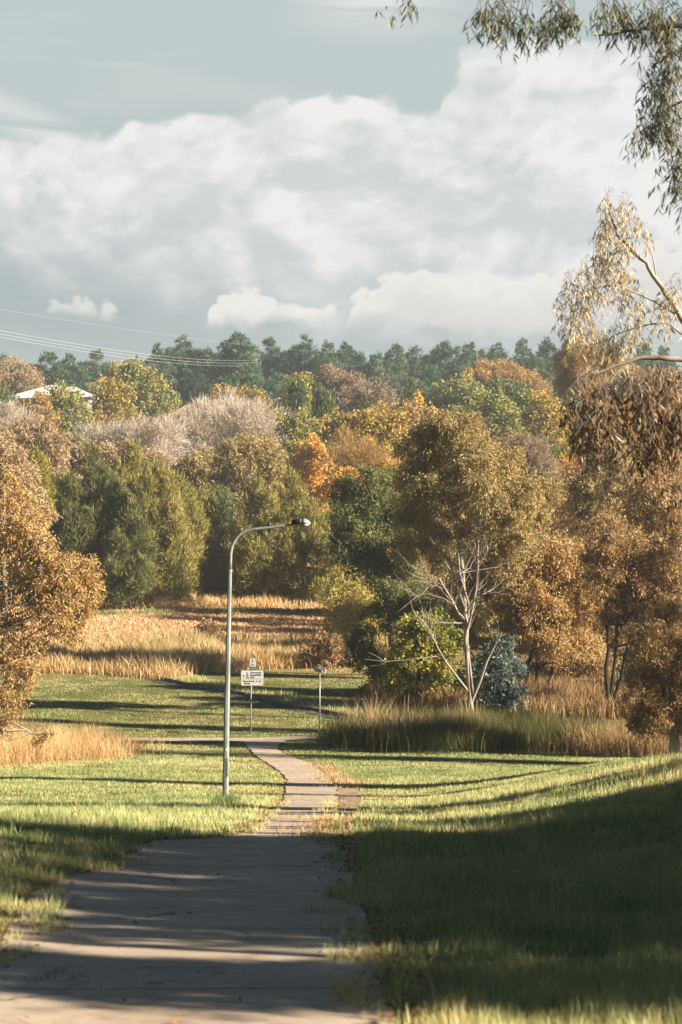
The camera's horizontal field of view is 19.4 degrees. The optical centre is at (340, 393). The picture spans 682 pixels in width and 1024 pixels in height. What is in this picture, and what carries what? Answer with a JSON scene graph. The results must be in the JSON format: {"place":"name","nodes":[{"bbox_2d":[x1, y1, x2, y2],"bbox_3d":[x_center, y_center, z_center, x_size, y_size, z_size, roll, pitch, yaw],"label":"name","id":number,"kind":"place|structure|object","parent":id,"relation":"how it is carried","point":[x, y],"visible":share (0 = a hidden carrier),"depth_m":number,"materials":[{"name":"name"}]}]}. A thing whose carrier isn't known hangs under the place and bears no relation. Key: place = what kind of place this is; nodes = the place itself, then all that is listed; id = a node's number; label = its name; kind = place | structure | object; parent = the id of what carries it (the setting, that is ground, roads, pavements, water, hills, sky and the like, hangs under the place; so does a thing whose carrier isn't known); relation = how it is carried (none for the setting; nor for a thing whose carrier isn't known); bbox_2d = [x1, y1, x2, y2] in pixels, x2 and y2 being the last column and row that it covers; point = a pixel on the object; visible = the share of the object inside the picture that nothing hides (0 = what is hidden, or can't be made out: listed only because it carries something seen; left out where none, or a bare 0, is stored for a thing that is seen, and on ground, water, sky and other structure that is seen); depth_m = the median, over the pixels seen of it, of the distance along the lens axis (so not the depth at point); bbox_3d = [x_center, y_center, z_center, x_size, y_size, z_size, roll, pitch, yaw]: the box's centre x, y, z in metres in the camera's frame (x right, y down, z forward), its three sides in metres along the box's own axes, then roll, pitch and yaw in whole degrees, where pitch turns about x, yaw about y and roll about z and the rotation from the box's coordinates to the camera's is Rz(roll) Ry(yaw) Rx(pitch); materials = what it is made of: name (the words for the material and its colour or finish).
{"place":"outdoors","nodes":[
{"label":"outdoors","id":0,"kind":"place"},
{"bbox_2d":[8,605,384,641],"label":"meadow grass","id":1,"kind":"structure","parent":0,"point":[115,627],"depth_m":135.42,"materials":[{"name":"beige plant"}]},
{"bbox_2d":[0,740,395,1023],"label":"path","id":2,"kind":"structure","parent":0,"point":[252,918],"depth_m":13.63,"materials":[{"name":"concrete"}]},
{"bbox_2d":[0,786,483,1023],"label":"fallen leaves","id":3,"kind":"object","parent":2,"relation":"on","point":[391,1015],"visible":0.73,"depth_m":14.44,"materials":[{"name":"brown plant"}]},
{"bbox_2d":[269,810,394,842],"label":"edge grass","id":4,"kind":"structure","parent":2,"relation":"on","point":[324,832],"depth_m":28.96,"materials":[{"name":"brown plant"}]},
{"bbox_2d":[57,590,344,611],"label":"dry grass","id":5,"kind":"structure","parent":0,"point":[215,601],"depth_m":146.27,"materials":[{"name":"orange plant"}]},
{"bbox_2d":[307,761,361,865],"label":"dirt track","id":6,"kind":"structure","parent":0,"point":[351,792],"depth_m":46.86,"materials":[{"name":"brown soil"}]},
{"bbox_2d":[0,399,681,1023],"bbox_3d":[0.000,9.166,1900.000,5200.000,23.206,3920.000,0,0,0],"label":"ground","id":7,"kind":"structure","parent":0,"point":[154,717],"depth_m":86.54,"materials":[{"name":"green plant"}]},
{"bbox_2d":[0,395,41,447],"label":"poplar tree","id":8,"kind":"object","parent":7,"relation":"on","point":[12,409],"visible":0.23,"depth_m":239.52,"materials":[{"name":"beige plant"}]},
{"bbox_2d":[0,353,47,394],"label":"gum tree","id":9,"kind":"object","parent":7,"relation":"on","point":[16,381],"visible":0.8,"depth_m":378.73,"materials":[{"name":"beige plant"}]},
{"bbox_2d":[0,425,63,672],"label":"gum tree","id":10,"kind":"object","parent":7,"relation":"on","point":[16,461],"visible":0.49,"depth_m":109.81,"materials":[{"name":"orange plant"}]},
{"bbox_2d":[3,413,73,517],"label":"gum tree","id":11,"kind":"object","parent":7,"relation":"on","point":[45,439],"visible":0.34,"depth_m":188.73,"materials":[{"name":"beige plant"}]},
{"bbox_2d":[19,443,58,601],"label":"casuarina tree","id":12,"kind":"object","parent":7,"relation":"on","point":[45,479],"visible":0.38,"depth_m":140.14,"materials":[{"name":"green plant"}]},
{"bbox_2d":[15,390,64,433],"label":"maple tree","id":13,"kind":"object","parent":7,"relation":"on","point":[39,396],"visible":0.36,"depth_m":284.49,"materials":[{"name":"orange plant"}]},
{"bbox_2d":[28,351,72,389],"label":"pine tree","id":14,"kind":"object","parent":7,"relation":"on","point":[52,375],"visible":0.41,"depth_m":415.44,"materials":[{"name":"green plant"}]},
{"bbox_2d":[0,463,107,748],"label":"gum tree","id":15,"kind":"object","parent":7,"relation":"on","point":[59,570],"visible":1,"depth_m":61.74,"materials":[{"name":"orange plant"}]},
{"bbox_2d":[10,475,98,604],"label":"casuarina tree","id":16,"kind":"object","parent":7,"relation":"on","point":[72,547],"visible":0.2,"depth_m":148.18,"materials":[{"name":"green plant"}]},
{"bbox_2d":[41,379,95,446],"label":"maple tree","id":17,"kind":"object","parent":7,"relation":"on","point":[62,396],"visible":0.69,"depth_m":289.53,"materials":[{"name":"green plant"}]},
{"bbox_2d":[51,352,93,393],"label":"pine tree","id":18,"kind":"object","parent":7,"relation":"on","point":[79,377],"visible":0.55,"depth_m":418.92,"materials":[{"name":"green plant"}]},
{"bbox_2d":[50,438,131,601],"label":"casuarina tree","id":19,"kind":"object","parent":7,"relation":"on","point":[97,514],"visible":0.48,"depth_m":148.82,"materials":[{"name":"green plant"}]},
{"bbox_2d":[0,714,198,767],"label":"dry grass","id":20,"kind":"structure","parent":7,"relation":"on","point":[75,745],"depth_m":68.47,"materials":[{"name":"beige plant"}]},
{"bbox_2d":[79,372,146,438],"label":"maple tree","id":21,"kind":"object","parent":7,"relation":"on","point":[111,397],"visible":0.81,"depth_m":304.60,"materials":[{"name":"yellow plant"}]},
{"bbox_2d":[59,437,180,498],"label":"gum tree","id":22,"kind":"object","parent":7,"relation":"on","point":[111,452],"visible":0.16,"depth_m":198.86,"materials":[{"name":"beige plant"}]},
{"bbox_2d":[100,435,153,533],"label":"casuarina tree","id":23,"kind":"object","parent":7,"relation":"on","point":[128,469],"visible":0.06,"depth_m":152.62,"materials":[{"name":"green plant"}]},
{"bbox_2d":[97,495,162,609],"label":"casuarina tree","id":24,"kind":"object","parent":7,"relation":"on","point":[128,566],"visible":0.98,"depth_m":143.29,"materials":[{"name":"green plant"}]},
{"bbox_2d":[71,409,195,466],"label":"poplar tree","id":25,"kind":"object","parent":7,"relation":"on","point":[158,440],"visible":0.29,"depth_m":213.99,"materials":[{"name":"beige plant"}]},
{"bbox_2d":[102,355,182,430],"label":"maple tree","id":26,"kind":"object","parent":7,"relation":"on","point":[150,395],"visible":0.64,"depth_m":319.69,"materials":[{"name":"yellow plant"}]},
{"bbox_2d":[112,455,202,601],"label":"casuarina tree","id":27,"kind":"object","parent":7,"relation":"on","point":[168,527],"visible":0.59,"depth_m":147.33,"materials":[{"name":"green plant"}]},
{"bbox_2d":[143,342,178,403],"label":"pine tree","id":28,"kind":"object","parent":7,"relation":"on","point":[164,368],"visible":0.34,"depth_m":425.75,"materials":[{"name":"green plant"}]},
{"bbox_2d":[152,333,211,402],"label":"pine tree","id":29,"kind":"object","parent":7,"relation":"on","point":[182,369],"visible":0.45,"depth_m":433.17,"materials":[{"name":"green plant"}]},
{"bbox_2d":[150,469,215,602],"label":"casuarina tree","id":30,"kind":"object","parent":7,"relation":"on","point":[193,506],"visible":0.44,"depth_m":149.40,"materials":[{"name":"green plant"}]},
{"bbox_2d":[164,373,222,409],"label":"pine tree","id":31,"kind":"object","parent":7,"relation":"on","point":[193,388],"visible":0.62,"depth_m":373.56,"materials":[{"name":"green plant"}]},
{"bbox_2d":[0,628,399,680],"bbox_3d":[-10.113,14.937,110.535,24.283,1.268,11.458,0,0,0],"label":"dry grass","id":32,"kind":"structure","parent":7,"relation":"on","point":[148,674],"depth_m":110.59,"materials":[{"name":"beige plant"}]},
{"bbox_2d":[166,444,233,513],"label":"gum tree","id":33,"kind":"object","parent":7,"relation":"on","point":[194,466],"visible":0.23,"depth_m":184.28,"materials":[{"name":"brown plant"}]},
{"bbox_2d":[71,605,336,616],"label":"green grass","id":34,"kind":"structure","parent":7,"relation":"on","point":[252,610],"depth_m":141.65,"materials":[{"name":"green plant"}]},
{"bbox_2d":[188,484,233,594],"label":"casuarina tree","id":35,"kind":"object","parent":7,"relation":"on","point":[217,567],"visible":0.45,"depth_m":150.91,"materials":[{"name":"green plant"}]},
{"bbox_2d":[203,483,243,535],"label":"tree","id":36,"kind":"object","parent":7,"relation":"on","point":[227,503],"visible":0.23,"depth_m":159.46,"materials":[{"name":"green plant"}]},
{"bbox_2d":[161,382,296,489],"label":"poplar tree","id":37,"kind":"object","parent":7,"relation":"on","point":[212,418],"visible":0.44,"depth_m":224.20,"materials":[{"name":"beige plant"}]},
{"bbox_2d":[205,331,263,387],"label":"pine tree","id":38,"kind":"object","parent":7,"relation":"on","point":[220,366],"visible":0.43,"depth_m":403.33,"materials":[{"name":"green plant"}]},
{"bbox_2d":[200,382,275,423],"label":"maple tree","id":39,"kind":"object","parent":7,"relation":"on","point":[252,394],"visible":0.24,"depth_m":332.71,"materials":[{"name":"brown plant"}]},
{"bbox_2d":[217,362,269,396],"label":"pine tree","id":40,"kind":"object","parent":7,"relation":"on","point":[256,379],"visible":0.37,"depth_m":383.01,"materials":[{"name":"green plant"}]},
{"bbox_2d":[202,431,292,524],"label":"gum tree","id":41,"kind":"object","parent":7,"relation":"on","point":[253,456],"visible":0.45,"depth_m":174.45,"materials":[{"name":"brown plant"}]},
{"bbox_2d":[148,680,350,720],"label":"drain channel","id":42,"kind":"object","parent":7,"relation":"on","point":[277,705],"visible":0.83,"depth_m":95.79,"materials":[{"name":"grey concrete"}]},
{"bbox_2d":[220,476,301,598],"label":"casuarina tree","id":43,"kind":"object","parent":7,"relation":"on","point":[249,563],"visible":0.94,"depth_m":149.11,"materials":[{"name":"green plant"}]},
{"bbox_2d":[161,677,363,718],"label":"drain kerb","id":44,"kind":"structure","parent":7,"relation":"on","point":[272,699],"depth_m":96.00,"materials":[{"name":"concrete"}]},
{"bbox_2d":[222,519,310,796],"bbox_3d":[-1.680,6.112,44.806,1.989,6.619,0.300,0,0,0],"label":"street lamp","id":45,"kind":"object","parent":7,"relation":"on","point":[305,522],"visible":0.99,"depth_m":44.76,"materials":[{"name":"metal"}]},
{"bbox_2d":[160,673,379,714],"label":"bank grass","id":46,"kind":"structure","parent":7,"relation":"on","point":[267,692],"depth_m":97.23,"materials":[{"name":"green plant"}]},
{"bbox_2d":[257,465,323,596],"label":"casuarina tree","id":47,"kind":"object","parent":7,"relation":"on","point":[297,496],"visible":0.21,"depth_m":151.33,"materials":[{"name":"green plant"}]},
{"bbox_2d":[271,371,313,430],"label":"poplar tree","id":48,"kind":"object","parent":7,"relation":"on","point":[304,376],"visible":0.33,"depth_m":299.66,"materials":[{"name":"green plant"}]},
{"bbox_2d":[285,376,309,427],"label":"cypress tree","id":49,"kind":"object","parent":7,"relation":"on","point":[297,399],"visible":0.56,"depth_m":274.42,"materials":[{"name":"green plant"}]},
{"bbox_2d":[273,406,322,501],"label":"maple tree","id":50,"kind":"object","parent":7,"relation":"on","point":[293,427],"visible":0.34,"depth_m":204.40,"materials":[{"name":"green plant"}]},
{"bbox_2d":[273,333,330,400],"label":"pine tree","id":51,"kind":"object","parent":7,"relation":"on","point":[295,363],"visible":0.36,"depth_m":422.45,"materials":[{"name":"green plant"}]},
{"bbox_2d":[274,494,346,603],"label":"casuarina tree","id":52,"kind":"object","parent":7,"relation":"on","point":[312,571],"visible":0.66,"depth_m":147.95,"materials":[{"name":"green plant"}]},
{"bbox_2d":[284,433,336,518],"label":"maple tree","id":53,"kind":"object","parent":7,"relation":"on","point":[312,471],"visible":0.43,"depth_m":189.60,"materials":[{"name":"orange plant"}]},
{"bbox_2d":[306,383,338,453],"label":"cypress tree","id":54,"kind":"object","parent":7,"relation":"on","point":[322,404],"visible":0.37,"depth_m":249.27,"materials":[{"name":"green plant"}]},
{"bbox_2d":[295,626,354,669],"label":"shrub","id":55,"kind":"object","parent":7,"relation":"on","point":[334,646],"visible":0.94,"depth_m":112.34,"materials":[{"name":"brown plant"}]},
{"bbox_2d":[309,362,366,408],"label":"gum tree","id":56,"kind":"object","parent":7,"relation":"on","point":[341,384],"visible":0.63,"depth_m":309.49,"materials":[{"name":"brown plant"}]},
{"bbox_2d":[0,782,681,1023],"bbox_3d":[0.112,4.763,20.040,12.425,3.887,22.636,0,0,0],"label":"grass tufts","id":57,"kind":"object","parent":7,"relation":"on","point":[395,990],"visible":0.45,"depth_m":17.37,"materials":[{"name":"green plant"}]},
{"bbox_2d":[298,405,387,481],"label":"gum tree","id":58,"kind":"object","parent":7,"relation":"on","point":[323,428],"visible":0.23,"depth_m":233.30,"materials":[{"name":"yellow plant"}]},
{"bbox_2d":[334,341,369,402],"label":"pine tree","id":59,"kind":"object","parent":7,"relation":"on","point":[348,353],"visible":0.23,"depth_m":430.02,"materials":[{"name":"green plant"}]},
{"bbox_2d":[319,560,386,643],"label":"gum tree","id":60,"kind":"object","parent":7,"relation":"on","point":[351,591],"visible":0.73,"depth_m":117.54,"materials":[{"name":"yellow plant"}]},
{"bbox_2d":[315,457,402,559],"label":"maple tree","id":61,"kind":"object","parent":7,"relation":"on","point":[325,484],"visible":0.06,"depth_m":169.89,"materials":[{"name":"orange plant"}]},
{"bbox_2d":[321,422,402,493],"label":"maple tree","id":62,"kind":"object","parent":7,"relation":"on","point":[351,455],"visible":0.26,"depth_m":174.23,"materials":[{"name":"orange plant"}]},
{"bbox_2d":[313,488,413,604],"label":"gum tree","id":63,"kind":"object","parent":7,"relation":"on","point":[328,548],"visible":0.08,"depth_m":138.59,"materials":[{"name":"green plant"}]},
{"bbox_2d":[334,377,400,417],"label":"gum tree","id":64,"kind":"object","parent":7,"relation":"on","point":[377,393],"visible":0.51,"depth_m":288.83,"materials":[{"name":"brown plant"}]},
{"bbox_2d":[339,402,411,495],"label":"maple tree","id":65,"kind":"object","parent":7,"relation":"on","point":[379,426],"visible":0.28,"depth_m":184.33,"materials":[{"name":"yellow plant"}]},
{"bbox_2d":[324,459,431,662],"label":"gum tree","id":66,"kind":"object","parent":7,"relation":"on","point":[364,534],"visible":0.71,"depth_m":107.25,"materials":[{"name":"green plant"}]},
{"bbox_2d":[343,576,447,678],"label":"gum tree","id":67,"kind":"object","parent":7,"relation":"on","point":[400,602],"visible":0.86,"depth_m":97.76,"materials":[{"name":"green plant"}]},
{"bbox_2d":[328,693,503,749],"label":"seed heads","id":68,"kind":"object","parent":7,"relation":"on","point":[392,720],"visible":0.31,"depth_m":75.78,"materials":[{"name":"beige plant"}]},
{"bbox_2d":[371,398,469,464],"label":"gum tree","id":69,"kind":"object","parent":7,"relation":"on","point":[413,410],"visible":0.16,"depth_m":248.53,"materials":[{"name":"yellow plant"}]},
{"bbox_2d":[405,343,435,384],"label":"pine tree","id":70,"kind":"object","parent":7,"relation":"on","point":[418,371],"visible":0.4,"depth_m":428.57,"materials":[{"name":"green plant"}]},
{"bbox_2d":[378,605,470,710],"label":"locust tree","id":71,"kind":"object","parent":7,"relation":"on","point":[419,641],"visible":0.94,"depth_m":90.59,"materials":[{"name":"green plant"}]},
{"bbox_2d":[422,339,460,383],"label":"pine tree","id":72,"kind":"object","parent":7,"relation":"on","point":[447,351],"visible":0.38,"depth_m":429.94,"materials":[{"name":"green plant"}]},
{"bbox_2d":[413,371,494,415],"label":"maple tree","id":73,"kind":"object","parent":7,"relation":"on","point":[450,398],"visible":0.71,"depth_m":283.72,"materials":[{"name":"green plant"}]},
{"bbox_2d":[367,405,546,711],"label":"gum tree","id":74,"kind":"object","parent":7,"relation":"on","point":[443,439],"visible":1,"depth_m":85.83,"materials":[{"name":"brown plant"}]},
{"bbox_2d":[421,511,496,638],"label":"gum tree","id":75,"kind":"object","parent":7,"relation":"on","point":[474,624],"visible":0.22,"depth_m":127.52,"materials":[{"name":"brown plant"}]},
{"bbox_2d":[297,698,627,754],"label":"tall grass","id":76,"kind":"structure","parent":7,"relation":"on","point":[508,731],"depth_m":74.00,"materials":[{"name":"green plant"}]},
{"bbox_2d":[456,386,530,468],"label":"maple tree","id":77,"kind":"object","parent":7,"relation":"on","point":[489,403],"visible":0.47,"depth_m":249.02,"materials":[{"name":"green plant"}]},
{"bbox_2d":[471,631,531,714],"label":"blue shrub","id":78,"kind":"object","parent":7,"relation":"on","point":[501,685],"visible":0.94,"depth_m":88.62,"materials":[{"name":"teal plant"}]},
{"bbox_2d":[461,355,554,434],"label":"gum tree","id":79,"kind":"object","parent":7,"relation":"on","point":[484,370],"visible":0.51,"depth_m":299.27,"materials":[{"name":"orange plant"}]},
{"bbox_2d":[450,468,567,678],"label":"gum tree","id":80,"kind":"object","parent":7,"relation":"on","point":[548,483],"visible":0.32,"depth_m":103.86,"materials":[{"name":"brown plant"}]},
{"bbox_2d":[344,671,680,720],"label":"brown grass","id":81,"kind":"structure","parent":7,"relation":"on","point":[570,696],"depth_m":90.83,"materials":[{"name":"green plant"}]},
{"bbox_2d":[486,374,543,423],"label":"maple tree","id":82,"kind":"object","parent":7,"relation":"on","point":[515,389],"visible":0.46,"depth_m":269.27,"materials":[{"name":"green plant"}]},
{"bbox_2d":[375,0,681,234],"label":"gum tree","id":83,"kind":"object","parent":7,"relation":"on","point":[657,32],"visible":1,"depth_m":20.99,"materials":[{"name":"green plant"}]},
{"bbox_2d":[491,431,566,591],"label":"gum tree","id":84,"kind":"object","parent":7,"relation":"on","point":[539,461],"visible":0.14,"depth_m":149.34,"materials":[{"name":"brown plant"}]},
{"bbox_2d":[518,388,575,455],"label":"maple tree","id":85,"kind":"object","parent":7,"relation":"on","point":[531,420],"visible":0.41,"depth_m":224.14,"materials":[{"name":"yellow plant"}]},
{"bbox_2d":[433,646,661,688],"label":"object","id":86,"kind":"object","parent":7,"relation":"on","point":[533,665],"visible":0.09,"depth_m":102.62,"materials":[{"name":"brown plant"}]},
{"bbox_2d":[484,527,619,686],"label":"gum tree","id":87,"kind":"object","parent":7,"relation":"on","point":[534,598],"visible":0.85,"depth_m":94.50,"materials":[{"name":"orange plant"}]},
{"bbox_2d":[533,456,591,592],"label":"gum tree","id":88,"kind":"object","parent":7,"relation":"on","point":[570,472],"visible":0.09,"depth_m":134.48,"materials":[{"name":"brown plant"}]},
{"bbox_2d":[540,624,623,682],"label":"bush","id":89,"kind":"object","parent":7,"relation":"on","point":[574,667],"visible":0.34,"depth_m":98.33,"materials":[{"name":"brown plant"}]},
{"bbox_2d":[551,336,616,443],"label":"tree","id":90,"kind":"object","parent":7,"relation":"on","point":[567,364],"visible":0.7,"depth_m":214.34,"materials":[{"name":"orange plant"}]},
{"bbox_2d":[557,435,645,632],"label":"gum tree","id":91,"kind":"object","parent":7,"relation":"on","point":[582,510],"visible":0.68,"depth_m":119.28,"materials":[{"name":"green plant"}]},
{"bbox_2d":[524,714,681,757],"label":"brown grass","id":92,"kind":"structure","parent":7,"relation":"on","point":[619,738],"depth_m":72.88,"materials":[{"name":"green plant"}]},
{"bbox_2d":[546,355,681,557],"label":"gum tree","id":93,"kind":"object","parent":7,"relation":"on","point":[655,401],"visible":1,"depth_m":25.95,"materials":[{"name":"brown plant"}]},
{"bbox_2d":[550,186,681,397],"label":"gum tree","id":94,"kind":"object","parent":7,"relation":"on","point":[602,272],"visible":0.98,"depth_m":37.99,"materials":[{"name":"beige plant"}]},
{"bbox_2d":[577,510,681,713],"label":"gum tree","id":95,"kind":"object","parent":7,"relation":"on","point":[634,586],"visible":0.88,"depth_m":89.62,"materials":[{"name":"brown plant"}]},
{"bbox_2d":[580,731,681,805],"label":"dry stems","id":96,"kind":"object","parent":7,"relation":"on","point":[670,762],"visible":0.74,"depth_m":32.67,"materials":[{"name":"brown plant"}]},
{"bbox_2d":[581,352,681,455],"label":"gum tree","id":97,"kind":"object","parent":7,"relation":"on","point":[617,386],"visible":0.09,"depth_m":258.51,"materials":[{"name":"brown plant"}]},
{"bbox_2d":[584,389,681,531],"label":"gum tree","id":98,"kind":"object","parent":7,"relation":"on","point":[624,438],"visible":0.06,"depth_m":188.50,"materials":[{"name":"orange plant"}]},
{"bbox_2d":[605,460,681,659],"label":"gum tree","id":99,"kind":"object","parent":7,"relation":"on","point":[642,510],"visible":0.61,"depth_m":109.66,"materials":[{"name":"orange plant"}]},
{"bbox_2d":[615,593,681,753],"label":"gum tree","id":100,"kind":"object","parent":7,"relation":"on","point":[665,669],"visible":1,"depth_m":65.80,"materials":[{"name":"brown leaf"},{"name":"dark bark"}]},
{"bbox_2d":[0,0,681,398],"label":"sky","id":101,"kind":"structure","parent":0,"point":[205,170],"materials":[{"name":"white"}]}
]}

